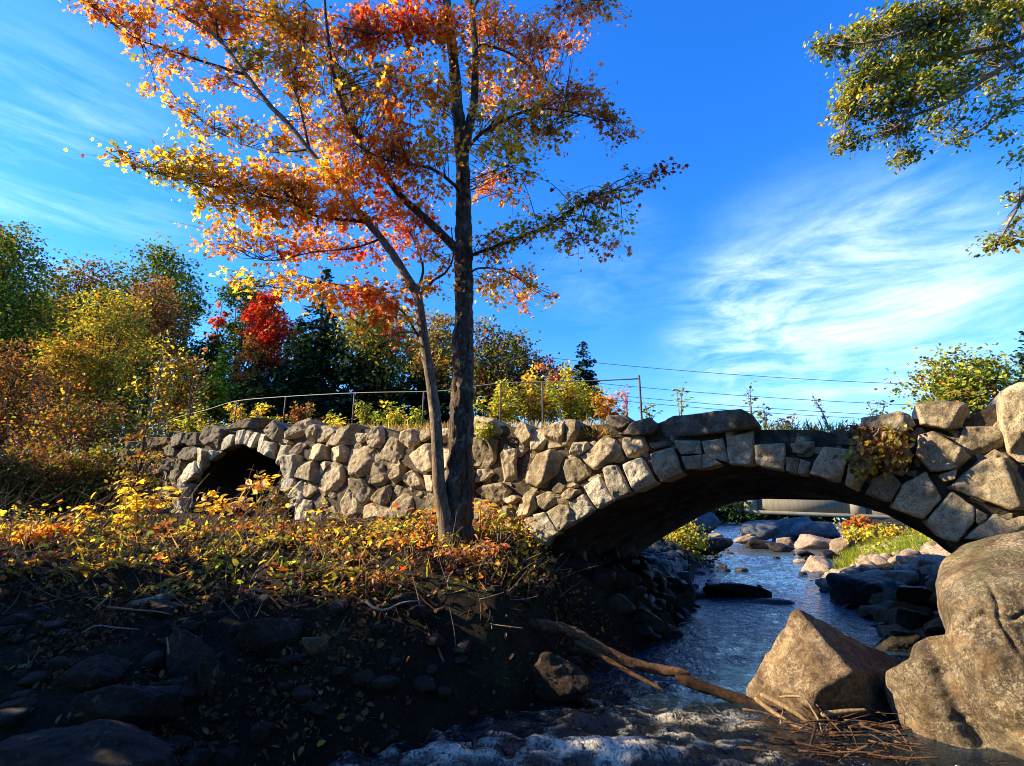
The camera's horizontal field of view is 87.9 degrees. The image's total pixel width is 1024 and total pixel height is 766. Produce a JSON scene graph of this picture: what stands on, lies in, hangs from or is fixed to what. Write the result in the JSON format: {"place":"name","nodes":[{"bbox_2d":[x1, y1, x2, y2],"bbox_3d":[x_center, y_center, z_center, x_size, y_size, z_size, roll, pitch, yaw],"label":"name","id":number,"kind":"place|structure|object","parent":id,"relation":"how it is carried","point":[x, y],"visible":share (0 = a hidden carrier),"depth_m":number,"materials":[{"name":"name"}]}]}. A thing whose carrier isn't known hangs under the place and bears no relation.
{"place":"outdoors","nodes":[
{"label":"outdoors","id":0,"kind":"place"},
{"bbox_2d":[1,370,74,492],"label":"slender sapling","id":1,"kind":"object","parent":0,"point":[30,422],"visible":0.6,"depth_m":15.33,"materials":[{"name":"plant"}]},
{"bbox_2d":[41,361,106,497],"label":"slender sapling","id":2,"kind":"object","parent":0,"point":[63,410],"visible":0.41,"depth_m":15.75,"materials":[{"name":"plant"}]},
{"bbox_2d":[0,473,937,765],"bbox_3d":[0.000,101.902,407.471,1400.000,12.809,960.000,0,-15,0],"label":"ground","id":3,"kind":"structure","parent":0,"point":[422,713],"depth_m":4.85,"materials":[{"name":"soil"}]},
{"bbox_2d":[0,436,67,508],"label":"undergrowth bush","id":4,"kind":"object","parent":3,"relation":"on","point":[6,460],"visible":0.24,"depth_m":13.41,"materials":[{"name":"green plant"}]},
{"bbox_2d":[0,328,93,458],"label":"thicket bush","id":5,"kind":"object","parent":3,"relation":"on","point":[6,390],"visible":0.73,"depth_m":16.83,"materials":[{"name":"orange plant"}]},
{"bbox_2d":[0,220,98,372],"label":"maple tree","id":6,"kind":"object","parent":3,"relation":"on","point":[9,302],"visible":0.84,"depth_m":26.04,"materials":[{"name":"green plant"}]},
{"bbox_2d":[21,515,84,543],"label":"leafy sapling","id":7,"kind":"object","parent":3,"relation":"on","point":[64,529],"visible":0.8,"depth_m":6.38,"materials":[{"name":"yellow plant"}]},
{"bbox_2d":[0,442,117,512],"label":"undergrowth bush","id":8,"kind":"object","parent":3,"relation":"on","point":[35,458],"visible":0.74,"depth_m":12.72,"materials":[{"name":"brown plant"}]},
{"bbox_2d":[12,249,130,437],"bbox_3d":[-26.845,-1.361,30.992,6.172,14.590,6.299,0,-15,0],"label":"ash tree","id":9,"kind":"object","parent":3,"relation":"on","point":[81,286],"visible":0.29,"depth_m":32.01,"materials":[{"name":"green plant"}]},
{"bbox_2d":[13,438,137,510],"bbox_3d":[-10.656,2.559,13.582,3.029,2.269,2.917,0,-15,0],"label":"undergrowth bush","id":10,"kind":"object","parent":3,"relation":"on","point":[105,457],"visible":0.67,"depth_m":13.07,"materials":[{"name":"green plant"}]},
{"bbox_2d":[8,326,147,496],"bbox_3d":[-15.541,1.032,18.524,3.867,6.120,3.671,0,-15,0],"label":"hornbeam tree","id":11,"kind":"object","parent":3,"relation":"on","point":[61,361],"visible":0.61,"depth_m":18.50,"materials":[{"name":"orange plant"}]},
{"bbox_2d":[2,388,155,476],"bbox_3d":[-12.542,1.878,15.600,4.361,3.422,4.109,9,-17,-30],"label":"thicket bush","id":12,"kind":"object","parent":3,"relation":"on","point":[107,435],"visible":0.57,"depth_m":15.26,"materials":[{"name":"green plant"}]},
{"bbox_2d":[0,719,179,765],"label":"river rock","id":13,"kind":"object","parent":3,"relation":"on","point":[102,742],"visible":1,"depth_m":3.18,"materials":[{"name":"stone"}]},
{"bbox_2d":[52,654,129,689],"bbox_3d":[-3.230,2.262,4.146,0.530,0.270,0.310,-4,-15,16],"label":"river rock","id":14,"kind":"object","parent":3,"relation":"on","point":[96,672],"visible":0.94,"depth_m":4.04,"materials":[{"name":"stone"}]},
{"bbox_2d":[44,282,174,455],"bbox_3d":[-15.144,0.163,19.861,4.068,8.162,4.104,0,-15,0],"label":"birch tree","id":15,"kind":"object","parent":3,"relation":"on","point":[117,328],"visible":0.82,"depth_m":19.66,"materials":[{"name":"yellow plant"}]},
{"bbox_2d":[74,555,151,577],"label":"leafy sapling","id":16,"kind":"object","parent":3,"relation":"on","point":[108,566],"visible":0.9,"depth_m":5.47,"materials":[{"name":"yellow plant"}]},
{"bbox_2d":[75,505,161,536],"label":"leafy sapling","id":17,"kind":"object","parent":3,"relation":"on","point":[114,520],"visible":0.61,"depth_m":6.94,"materials":[{"name":"yellow plant"}]},
{"bbox_2d":[74,373,165,447],"bbox_3d":[-18.207,2.072,23.435,5.450,5.513,5.248,0,-15,0],"label":"undergrowth bush","id":18,"kind":"object","parent":3,"relation":"on","point":[121,393],"visible":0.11,"depth_m":23.64,"materials":[{"name":"orange plant"}]},
{"bbox_2d":[67,685,185,728],"bbox_3d":[-2.718,2.282,3.737,0.664,0.323,0.383,0,-15,0],"label":"river rock","id":19,"kind":"object","parent":3,"relation":"on","point":[142,707],"visible":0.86,"depth_m":3.64,"materials":[{"name":"stone"}]},
{"bbox_2d":[104,419,177,514],"bbox_3d":[-8.011,1.836,11.395,1.499,2.233,1.290,-7,-16,26],"label":"thicket bush","id":20,"kind":"object","parent":3,"relation":"on","point":[142,454],"visible":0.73,"depth_m":11.52,"materials":[{"name":"green plant"}]},
{"bbox_2d":[111,486,184,530],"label":"leafy sapling","id":21,"kind":"object","parent":3,"relation":"on","point":[156,502],"visible":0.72,"depth_m":7.29,"materials":[{"name":"yellow plant"}]},
{"bbox_2d":[92,274,204,444],"bbox_3d":[-19.605,-0.265,28.066,5.086,11.726,4.992,0,-15,0],"label":"oak tree","id":22,"kind":"object","parent":3,"relation":"on","point":[158,313],"visible":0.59,"depth_m":28.52,"materials":[{"name":"green plant"}]},
{"bbox_2d":[77,232,221,440],"bbox_3d":[-23.385,-1.742,33.533,7.712,16.203,7.778,12,-19,-38],"label":"oak tree","id":23,"kind":"object","parent":3,"relation":"on","point":[167,258],"visible":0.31,"depth_m":34.17,"materials":[{"name":"green plant"}]},
{"bbox_2d":[105,353,198,441],"bbox_3d":[-18.198,1.802,25.093,5.346,6.480,5.653,-7,-16,25],"label":"undergrowth bush","id":24,"kind":"object","parent":3,"relation":"on","point":[143,375],"visible":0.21,"depth_m":25.26,"materials":[{"name":"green plant"}]},
{"bbox_2d":[130,326,189,440],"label":"slender sapling","id":25,"kind":"object","parent":3,"relation":"on","point":[154,391],"visible":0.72,"depth_m":17.19,"materials":[{"name":"plant"}]},
{"bbox_2d":[147,599,183,618],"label":"river rock","id":26,"kind":"object","parent":3,"relation":"on","point":[164,605],"visible":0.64,"depth_m":4.94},
{"bbox_2d":[133,345,221,436],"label":"hornbeam tree","id":27,"kind":"object","parent":3,"relation":"on","point":[178,400],"visible":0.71,"depth_m":20.45,"materials":[{"name":"green plant"}]},
{"bbox_2d":[165,628,215,683],"bbox_3d":[-2.654,2.311,4.363,0.435,0.547,0.267,-4,-15,15],"label":"river rock","id":28,"kind":"object","parent":3,"relation":"on","point":[187,648],"visible":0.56,"depth_m":4.32,"materials":[{"name":"stone"}]},
{"bbox_2d":[180,334,216,431],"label":"slender sapling","id":29,"kind":"object","parent":3,"relation":"on","point":[198,375],"visible":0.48,"depth_m":17.93,"materials":[{"name":"plant"}]},
{"bbox_2d":[176,325,240,424],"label":"poplar tree","id":30,"kind":"object","parent":3,"relation":"on","point":[209,355],"visible":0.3,"depth_m":35.25,"materials":[{"name":"green plant"}]},
{"bbox_2d":[198,653,223,692],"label":"river rock","id":31,"kind":"object","parent":3,"relation":"on","point":[210,672],"visible":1,"depth_m":4.08,"materials":[{"name":"stone"}]},
{"bbox_2d":[193,490,239,526],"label":"leafy sapling","id":32,"kind":"object","parent":3,"relation":"on","point":[212,510],"visible":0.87,"depth_m":7.54,"materials":[{"name":"yellow plant"}]},
{"bbox_2d":[195,344,239,422],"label":"larch tree","id":33,"kind":"object","parent":3,"relation":"on","point":[222,395],"visible":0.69,"depth_m":24.53,"materials":[{"name":"green plant"}]},
{"bbox_2d":[184,368,266,426],"bbox_3d":[-15.534,2.470,29.339,5.607,6.709,5.032,0,-15,0],"label":"undergrowth bush","id":34,"kind":"object","parent":3,"relation":"on","point":[233,394],"visible":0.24,"depth_m":28.91,"materials":[{"name":"green plant"}]},
{"bbox_2d":[207,268,285,383],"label":"poplar tree","id":35,"kind":"object","parent":3,"relation":"on","point":[228,293],"visible":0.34,"depth_m":39.89,"materials":[{"name":"green plant"}]},
{"bbox_2d":[226,333,270,416],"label":"maple tree","id":36,"kind":"object","parent":3,"relation":"on","point":[247,347],"visible":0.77,"depth_m":29.95,"materials":[{"name":"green plant"}]},
{"bbox_2d":[223,473,292,524],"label":"leafy sapling","id":37,"kind":"object","parent":3,"relation":"on","point":[263,485],"visible":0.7,"depth_m":7.66,"materials":[{"name":"yellow plant"}]},
{"bbox_2d":[234,290,303,414],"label":"maple tree","id":38,"kind":"object","parent":3,"relation":"on","point":[266,330],"visible":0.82,"depth_m":31.28,"materials":[{"name":"red plant"}]},
{"bbox_2d":[236,617,302,656],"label":"river rock","id":39,"kind":"object","parent":3,"relation":"on","point":[263,636],"visible":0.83,"depth_m":4.55,"materials":[{"name":"stone"}]},
{"bbox_2d":[0,589,540,657],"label":"hanging roots","id":40,"kind":"object","parent":3,"relation":"hanging from","point":[405,637],"visible":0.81,"depth_m":4.97,"materials":[{"name":"plant"}]},
{"bbox_2d":[0,497,557,604],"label":"undergrowth","id":41,"kind":"object","parent":3,"relation":"on","point":[191,573],"visible":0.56,"depth_m":6.24,"materials":[{"name":"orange plant"}]},
{"bbox_2d":[0,515,565,615],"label":"leaf litter","id":42,"kind":"object","parent":3,"relation":"on","point":[49,559],"visible":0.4,"depth_m":5.71,"materials":[{"name":"orange plant"}]},
{"bbox_2d":[0,508,575,681],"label":"dry grass","id":43,"kind":"structure","parent":3,"relation":"on","point":[205,554],"depth_m":5.95,"materials":[{"name":"yellow plant"}]},
{"bbox_2d":[240,318,343,426],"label":"hemlock tree","id":44,"kind":"object","parent":3,"relation":"on","point":[288,386],"visible":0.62,"depth_m":28.52,"materials":[{"name":"green plant"}]},
{"bbox_2d":[0,460,597,645],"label":"dead stems","id":45,"kind":"object","parent":3,"relation":"on","point":[198,523],"visible":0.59,"depth_m":6.32,"materials":[{"name":"brown plant"}]},
{"bbox_2d":[0,585,611,765],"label":"slope rubble","id":46,"kind":"object","parent":3,"relation":"on","point":[15,711],"visible":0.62,"depth_m":4.41,"materials":[{"name":"stone"}]},
{"bbox_2d":[302,636,328,655],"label":"river rock","id":47,"kind":"object","parent":3,"relation":"on","point":[313,646],"visible":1,"depth_m":4.50,"materials":[{"name":"stone"}]},
{"bbox_2d":[271,267,361,417],"bbox_3d":[-13.170,-0.839,35.399,6.626,15.023,6.172,-9,-17,31],"label":"hemlock tree","id":48,"kind":"object","parent":3,"relation":"on","point":[324,371],"visible":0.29,"depth_m":35.63,"materials":[{"name":"green plant"}]},
{"bbox_2d":[0,568,635,765],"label":"leaf litter","id":49,"kind":"object","parent":3,"relation":"on","point":[113,613],"visible":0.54,"depth_m":4.53,"materials":[{"name":"plant"}]},
{"bbox_2d":[311,316,417,418],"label":"hemlock tree","id":50,"kind":"object","parent":3,"relation":"on","point":[337,387],"visible":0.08,"depth_m":41.48,"materials":[{"name":"green plant"}]},
{"bbox_2d":[329,316,411,427],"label":"hemlock tree","id":51,"kind":"object","parent":3,"relation":"on","point":[344,404],"visible":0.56,"depth_m":30.98,"materials":[{"name":"green plant"}]},
{"bbox_2d":[341,565,400,594],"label":"leafy sapling","id":52,"kind":"object","parent":3,"relation":"on","point":[377,581],"visible":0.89,"depth_m":5.39,"materials":[{"name":"orange plant"}]},
{"bbox_2d":[58,0,689,547],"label":"maple tree","id":53,"kind":"object","parent":3,"relation":"on","point":[452,490],"visible":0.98,"depth_m":7.67,"materials":[{"name":"orange plant"}]},
{"bbox_2d":[316,290,435,425],"bbox_3d":[-8.083,0.122,30.713,7.580,11.864,6.687,0,-15,0],"label":"beech tree","id":54,"kind":"object","parent":3,"relation":"on","point":[367,337],"visible":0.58,"depth_m":30.92,"materials":[{"name":"green plant"}]},
{"bbox_2d":[377,528,446,557],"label":"leafy sapling","id":55,"kind":"object","parent":3,"relation":"on","point":[403,540],"visible":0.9,"depth_m":6.16,"materials":[{"name":"orange plant"}]},
{"bbox_2d":[378,340,451,427],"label":"hemlock tree","id":56,"kind":"object","parent":3,"relation":"on","point":[408,399],"visible":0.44,"depth_m":28.80,"materials":[{"name":"green plant"}]},
{"bbox_2d":[400,303,454,403],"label":"beech tree","id":57,"kind":"object","parent":3,"relation":"on","point":[438,363],"visible":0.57,"depth_m":29.06,"materials":[{"name":"green plant"}]},
{"bbox_2d":[293,522,623,765],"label":"leaf litter","id":58,"kind":"object","parent":3,"relation":"on","point":[380,644],"visible":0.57,"depth_m":4.88,"materials":[{"name":"plant"}]},
{"bbox_2d":[434,314,549,417],"bbox_3d":[-1.124,0.888,28.027,6.278,9.342,5.892,0,-15,0],"label":"maple tree","id":59,"kind":"object","parent":3,"relation":"on","point":[483,374],"visible":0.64,"depth_m":27.97,"materials":[{"name":"green plant"}]},
{"bbox_2d":[490,343,576,424],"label":"maple tree","id":60,"kind":"object","parent":3,"relation":"on","point":[541,373],"visible":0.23,"depth_m":29.53,"materials":[{"name":"yellow plant"}]},
{"bbox_2d":[102,382,1023,555],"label":"stone arch bridge","id":61,"kind":"structure","parent":3,"relation":"on","point":[628,486],"depth_m":7.60,"materials":[{"name":"stone"}]},
{"bbox_2d":[368,400,420,428],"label":"weedy shrub","id":62,"kind":"object","parent":61,"relation":"on","point":[390,419],"visible":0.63,"depth_m":12.12,"materials":[{"name":"yellow plant"}]},
{"bbox_2d":[159,375,642,428],"bbox_3d":[-4.107,0.929,11.873,14.207,1.888,0.033,-8,-17,29],"label":"pipe railing","id":63,"kind":"object","parent":61,"relation":"on","point":[640,397],"visible":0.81,"depth_m":10.05,"materials":[{"name":"metal"}]},
{"bbox_2d":[330,418,608,437],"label":"dry grass","id":64,"kind":"structure","parent":61,"relation":"on","point":[445,424],"depth_m":9.00,"materials":[{"name":"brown plant"}]},
{"bbox_2d":[117,413,870,436],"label":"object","id":65,"kind":"structure","parent":61,"relation":"on","point":[804,427],"depth_m":7.25,"materials":[{"name":"brown plant"}]},
{"bbox_2d":[171,404,231,432],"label":"weedy shrub","id":66,"kind":"object","parent":65,"relation":"on","point":[189,428],"visible":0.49,"depth_m":15.11,"materials":[{"name":"yellow plant"}]},
{"bbox_2d":[223,402,282,422],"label":"weedy shrub","id":67,"kind":"object","parent":65,"relation":"on","point":[241,413],"visible":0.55,"depth_m":15.14,"materials":[{"name":"yellow plant"}]},
{"bbox_2d":[473,377,520,421],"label":"weedy shrub","id":68,"kind":"object","parent":61,"relation":"on","point":[505,406],"visible":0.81,"depth_m":11.12,"materials":[{"name":"yellow plant"}]},
{"bbox_2d":[510,364,555,426],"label":"weedy shrub","id":69,"kind":"object","parent":61,"relation":"on","point":[528,409],"visible":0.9,"depth_m":11.33,"materials":[{"name":"yellow plant"}]},
{"bbox_2d":[537,360,601,420],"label":"weedy shrub","id":70,"kind":"object","parent":61,"relation":"on","point":[567,400],"visible":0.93,"depth_m":10.94,"materials":[{"name":"yellow plant"}]},
{"bbox_2d":[574,379,603,424],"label":"weedy shrub","id":71,"kind":"object","parent":61,"relation":"on","point":[586,394],"visible":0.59,"depth_m":11.66,"materials":[{"name":"green plant"}]},
{"bbox_2d":[589,386,625,423],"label":"weedy shrub","id":72,"kind":"object","parent":61,"relation":"on","point":[610,403],"visible":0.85,"depth_m":10.45,"materials":[{"name":"orange plant"}]},
{"bbox_2d":[827,419,914,481],"bbox_3d":[3.856,0.714,5.678,0.776,0.686,0.313,-9,-17,32],"label":"hanging vine","id":73,"kind":"object","parent":61,"relation":"hanging from","point":[866,446],"visible":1,"depth_m":5.65,"materials":[{"name":"brown plant"}]},
{"bbox_2d":[532,652,594,701],"bbox_3d":[0.483,2.762,4.949,0.589,0.506,0.350,-4,-15,15],"label":"river rock","id":74,"kind":"object","parent":3,"relation":"on","point":[557,678],"visible":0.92,"depth_m":4.84,"materials":[{"name":"stone"}]},
{"bbox_2d":[558,341,607,423],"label":"spruce tree","id":75,"kind":"object","parent":3,"relation":"on","point":[586,363],"visible":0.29,"depth_m":27.97,"materials":[{"name":"green plant"}]},
{"bbox_2d":[530,618,690,676],"bbox_3d":[0.682,2.653,5.394,2.127,0.484,0.170,-4,-15,16],"label":"driftwood log","id":76,"kind":"object","parent":3,"relation":"on","point":[560,628],"visible":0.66,"depth_m":5.26,"materials":[{"name":"wood"}]},
{"bbox_2d":[574,640,663,690],"bbox_3d":[1.026,2.730,5.166,0.860,0.371,0.071,-6,-16,22],"label":"driftwood branch","id":77,"kind":"object","parent":76,"relation":"attached to","point":[594,652],"visible":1,"depth_m":5.17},
{"bbox_2d":[551,535,695,632],"bbox_3d":[2.563,3.833,11.862,2.756,1.574,10.084,-6,-16,22],"label":"shore rubble","id":78,"kind":"object","parent":3,"relation":"on","point":[630,578],"visible":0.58,"depth_m":8.08,"materials":[{"name":"stone"}]},
{"bbox_2d":[666,582,695,612],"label":"river rock","id":79,"kind":"object","parent":3,"relation":"on","point":[685,593],"visible":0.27,"depth_m":9.02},
{"bbox_2d":[663,519,717,561],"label":"willow bush","id":80,"kind":"object","parent":3,"relation":"on","point":[677,536],"visible":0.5,"depth_m":16.42,"materials":[{"name":"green plant"}]},
{"bbox_2d":[680,537,733,555],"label":"river rock","id":81,"kind":"object","parent":3,"relation":"on","point":[719,544],"visible":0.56,"depth_m":16.54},
{"bbox_2d":[693,512,720,533],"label":"river rock","id":82,"kind":"object","parent":3,"relation":"on","point":[711,520],"visible":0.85,"depth_m":26.10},
{"bbox_2d":[712,501,754,523],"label":"alder bush","id":83,"kind":"object","parent":3,"relation":"on","point":[731,516],"visible":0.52,"depth_m":49.59,"materials":[{"name":"green plant"}]},
{"bbox_2d":[630,580,944,653],"bbox_3d":[3.565,3.250,6.132,4.378,0.998,11.739,-4,-15,15],"label":"shore rubble","id":84,"kind":"object","parent":3,"relation":"on","point":[647,632],"visible":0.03,"depth_m":7.28,"materials":[{"name":"stone"}]},
{"bbox_2d":[710,499,891,519],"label":"road bridge","id":85,"kind":"structure","parent":3,"relation":"on","point":[819,508],"depth_m":47.63,"materials":[{"name":"concrete"}]},
{"bbox_2d":[801,555,835,571],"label":"river rock","id":86,"kind":"object","parent":3,"relation":"on","point":[817,563],"visible":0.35,"depth_m":13.88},
{"bbox_2d":[840,524,873,546],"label":"blueberry bush","id":87,"kind":"object","parent":3,"relation":"on","point":[848,536],"visible":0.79,"depth_m":18.21,"materials":[{"name":"yellow plant"}]},
{"bbox_2d":[826,573,896,606],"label":"river rock","id":88,"kind":"object","parent":3,"relation":"on","point":[851,588],"visible":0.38,"depth_m":9.29,"materials":[{"name":"stone"}]},
{"bbox_2d":[820,529,936,573],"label":"green grass","id":89,"kind":"structure","parent":3,"relation":"on","point":[848,558],"depth_m":14.81,"materials":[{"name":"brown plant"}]},
{"bbox_2d":[815,544,950,639],"bbox_3d":[7.650,3.427,9.257,3.790,1.363,7.141,-5,-15,18],"label":"shore rubble","id":90,"kind":"object","parent":3,"relation":"on","point":[907,565],"visible":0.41,"depth_m":9.52,"materials":[{"name":"stone"}]},
{"bbox_2d":[875,631,921,652],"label":"river rock","id":91,"kind":"object","parent":3,"relation":"on","point":[899,641],"visible":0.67,"depth_m":6.42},
{"bbox_2d":[803,0,1023,258],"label":"overhanging tree","id":92,"kind":"object","parent":3,"relation":"on","point":[903,62],"visible":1,"depth_m":10.19,"materials":[{"name":"green plant"}]},
{"bbox_2d":[896,585,931,606],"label":"river rock","id":93,"kind":"object","parent":3,"relation":"on","point":[918,595],"visible":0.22,"depth_m":8.09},
{"bbox_2d":[894,608,933,630],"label":"river rock","id":94,"kind":"object","parent":3,"relation":"on","point":[910,620],"visible":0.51,"depth_m":6.98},
{"bbox_2d":[874,340,1023,416],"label":"shrub","id":95,"kind":"object","parent":3,"relation":"on","point":[968,388],"visible":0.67,"depth_m":17.05,"materials":[{"name":"green plant"}]},
{"bbox_2d":[884,530,1023,759],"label":"granite boulder","id":96,"kind":"object","parent":3,"relation":"on","point":[960,683],"visible":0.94,"depth_m":3.97,"materials":[{"name":"stone"}]},
{"bbox_2d":[0,0,1023,519],"label":"sky","id":97,"kind":"structure","parent":0,"point":[771,255],"materials":[{"name":"blue"}]},
{"bbox_2d":[289,522,1023,765],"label":"river water","id":98,"kind":"structure","parent":0,"point":[616,717],"depth_m":4.44,"materials":[{"name":"liquid"}]},
{"bbox_2d":[675,675,761,706],"bbox_3d":[2.317,2.892,4.583,1.766,0.468,0.195,-10,-18,34],"label":"wet log","id":99,"kind":"object","parent":98,"relation":"on","point":[697,684],"visible":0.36,"depth_m":4.90,"materials":[{"name":"wood"}]},
{"bbox_2d":[702,582,771,596],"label":"river rock","id":100,"kind":"object","parent":98,"relation":"on","point":[733,589],"visible":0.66,"depth_m":10.35,"materials":[{"name":"stone"}]},
{"bbox_2d":[739,520,780,539],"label":"river rock","id":101,"kind":"object","parent":98,"relation":"on","point":[764,529],"visible":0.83,"depth_m":24.04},
{"bbox_2d":[694,545,844,592],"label":"riffle stones","id":102,"kind":"object","parent":98,"relation":"on","point":[823,589],"visible":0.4,"depth_m":14.24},
{"bbox_2d":[794,534,832,548],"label":"river rock","id":103,"kind":"object","parent":98,"relation":"on","point":[806,541],"visible":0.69,"depth_m":20.59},
{"bbox_2d":[789,521,840,538],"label":"river rock","id":104,"kind":"object","parent":98,"relation":"on","point":[821,529],"visible":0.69,"depth_m":24.39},
{"bbox_2d":[746,609,900,718],"bbox_3d":[3.072,3.004,5.138,1.946,1.629,1.029,13,-19,-41],"label":"wedge boulder","id":105,"kind":"object","parent":98,"relation":"in","point":[814,661],"visible":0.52,"depth_m":4.66,"materials":[{"name":"stone"}]},
{"bbox_2d":[737,699,939,763],"bbox_3d":[2.478,2.628,4.024,1.367,0.241,1.584,-7,-16,26],"label":"driftwood debris","id":106,"kind":"object","parent":98,"relation":"on","point":[810,743],"visible":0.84,"depth_m":3.88,"materials":[{"name":"wood"}]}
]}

